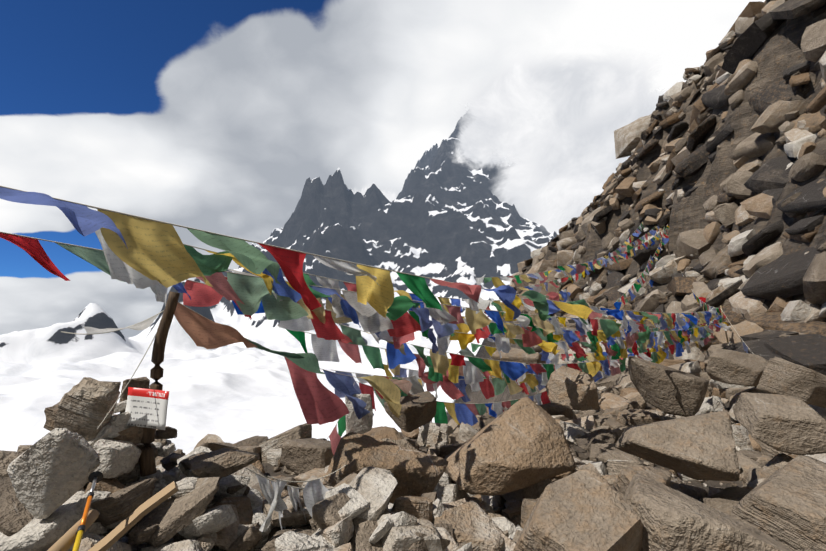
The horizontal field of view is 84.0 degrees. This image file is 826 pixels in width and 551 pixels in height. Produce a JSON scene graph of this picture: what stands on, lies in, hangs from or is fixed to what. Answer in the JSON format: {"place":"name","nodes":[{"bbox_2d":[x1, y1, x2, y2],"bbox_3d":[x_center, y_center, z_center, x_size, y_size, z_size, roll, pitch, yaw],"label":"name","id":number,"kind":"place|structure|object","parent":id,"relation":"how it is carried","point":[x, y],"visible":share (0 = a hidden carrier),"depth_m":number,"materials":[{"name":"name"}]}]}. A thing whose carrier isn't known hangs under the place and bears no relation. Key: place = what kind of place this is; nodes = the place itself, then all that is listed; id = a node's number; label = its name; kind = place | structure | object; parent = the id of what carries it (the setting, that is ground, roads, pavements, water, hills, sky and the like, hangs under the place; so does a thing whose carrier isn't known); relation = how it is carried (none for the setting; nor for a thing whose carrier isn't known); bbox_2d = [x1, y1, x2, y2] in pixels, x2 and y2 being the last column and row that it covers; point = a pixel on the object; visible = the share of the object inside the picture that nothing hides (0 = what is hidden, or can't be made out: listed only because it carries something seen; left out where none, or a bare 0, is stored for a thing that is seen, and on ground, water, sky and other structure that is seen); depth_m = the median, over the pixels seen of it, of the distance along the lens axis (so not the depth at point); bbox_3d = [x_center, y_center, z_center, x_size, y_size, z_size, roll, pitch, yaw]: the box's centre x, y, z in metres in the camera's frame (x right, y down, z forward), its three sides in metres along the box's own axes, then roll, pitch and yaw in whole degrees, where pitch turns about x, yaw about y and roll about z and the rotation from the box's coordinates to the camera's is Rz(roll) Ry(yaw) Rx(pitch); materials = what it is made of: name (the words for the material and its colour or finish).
{"place":"outdoors","nodes":[
{"label":"outdoors","id":0,"kind":"place"},
{"bbox_2d":[354,185,397,201],"bbox_3d":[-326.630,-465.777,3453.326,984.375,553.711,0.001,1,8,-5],"label":"cloud","id":1,"kind":"structure","parent":0,"point":[390,196],"depth_m":3445.30,"materials":[{"name":"white"}]},
{"bbox_2d":[0,0,764,337],"label":"sky","id":2,"kind":"structure","parent":0,"point":[215,116],"materials":[{"name":"white"}]},
{"bbox_2d":[0,0,825,509],"bbox_3d":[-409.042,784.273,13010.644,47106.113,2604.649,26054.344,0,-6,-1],"label":"mountain","id":3,"kind":"structure","parent":0,"point":[442,216],"depth_m":892.15,"materials":[{"name":"white snow"}]},
{"bbox_2d":[72,471,102,550],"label":"trekking pole","id":4,"kind":"object","parent":3,"relation":"on","point":[95,477],"visible":1,"depth_m":1.79,"materials":[{"name":"orange"}]},
{"bbox_2d":[0,187,747,531],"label":"prayer flags","id":5,"kind":"object","parent":3,"relation":"on","point":[158,259],"visible":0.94,"depth_m":3.78},
{"bbox_2d":[0,0,825,550],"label":"rocks","id":6,"kind":"object","parent":3,"relation":"on","point":[580,446],"visible":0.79,"depth_m":4.07,"materials":[{"name":"stone"}]},
{"bbox_2d":[47,509,98,550],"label":"wooden handle","id":7,"kind":"object","parent":6,"relation":"on","point":[65,541],"visible":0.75,"depth_m":1.66,"materials":[{"name":"beige wood"}]},
{"bbox_2d":[88,481,178,550],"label":"split plank","id":8,"kind":"object","parent":6,"relation":"on","point":[122,528],"visible":1,"depth_m":2.00,"materials":[{"name":"beige wood"}]},
{"bbox_2d":[139,291,179,476],"bbox_3d":[-1.445,0.604,2.615,0.170,1.028,0.080,0,-6,-1],"label":"wooden pole","id":9,"kind":"object","parent":6,"relation":"on","point":[147,463],"visible":0.81,"depth_m":2.60,"materials":[{"name":"brown wood"}]},
{"bbox_2d":[125,387,169,429],"bbox_3d":[-1.460,0.728,2.518,0.271,0.206,0.027,2,-9,13],"label":"sign card","id":10,"kind":"object","parent":9,"relation":"attached to","point":[146,408],"visible":0.98,"depth_m":2.52,"materials":[{"name":"white paper"}]},
{"bbox_2d":[0,186,750,488],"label":"flag strings","id":11,"kind":"object","parent":9,"relation":"hanging from","point":[325,309],"visible":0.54,"depth_m":2.74,"materials":[{"name":"beige"}]},
{"bbox_2d":[720,305,728,342],"bbox_3d":[7.027,1.878,10.179,0.236,2.429,0.047,-2,-6,19],"label":"thin pole","id":12,"kind":"object","parent":3,"relation":"on","point":[724,321],"visible":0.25,"depth_m":10.26,"materials":[{"name":"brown wood"}]},
{"bbox_2d":[455,117,512,175],"bbox_3d":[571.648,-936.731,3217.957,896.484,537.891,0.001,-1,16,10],"label":"cloud","id":13,"kind":"structure","parent":0,"point":[466,147],"depth_m":3255.91,"materials":[{"name":"white"}]},
{"bbox_2d":[450,57,654,190],"bbox_3d":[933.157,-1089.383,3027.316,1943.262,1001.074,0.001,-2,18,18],"label":"cloud","id":14,"kind":"structure","parent":0,"point":[518,105],"depth_m":3019.43,"materials":[{"name":"white"}]},
{"bbox_2d":[446,88,668,234],"bbox_3d":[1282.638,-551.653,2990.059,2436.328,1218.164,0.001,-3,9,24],"label":"cloud","id":15,"kind":"structure","parent":0,"point":[516,177],"depth_m":3200.30,"materials":[{"name":"white"}]},
{"bbox_2d":[546,180,596,230],"bbox_3d":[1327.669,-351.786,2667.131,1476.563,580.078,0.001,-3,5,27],"label":"cloud","id":16,"kind":"structure","parent":0,"point":[558,218],"depth_m":2842.07,"materials":[{"name":"white"}]},
{"bbox_2d":[521,96,657,233],"bbox_3d":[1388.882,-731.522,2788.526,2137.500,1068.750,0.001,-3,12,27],"label":"cloud","id":17,"kind":"structure","parent":0,"point":[578,159],"depth_m":2944.74,"materials":[{"name":"white"}]}
]}

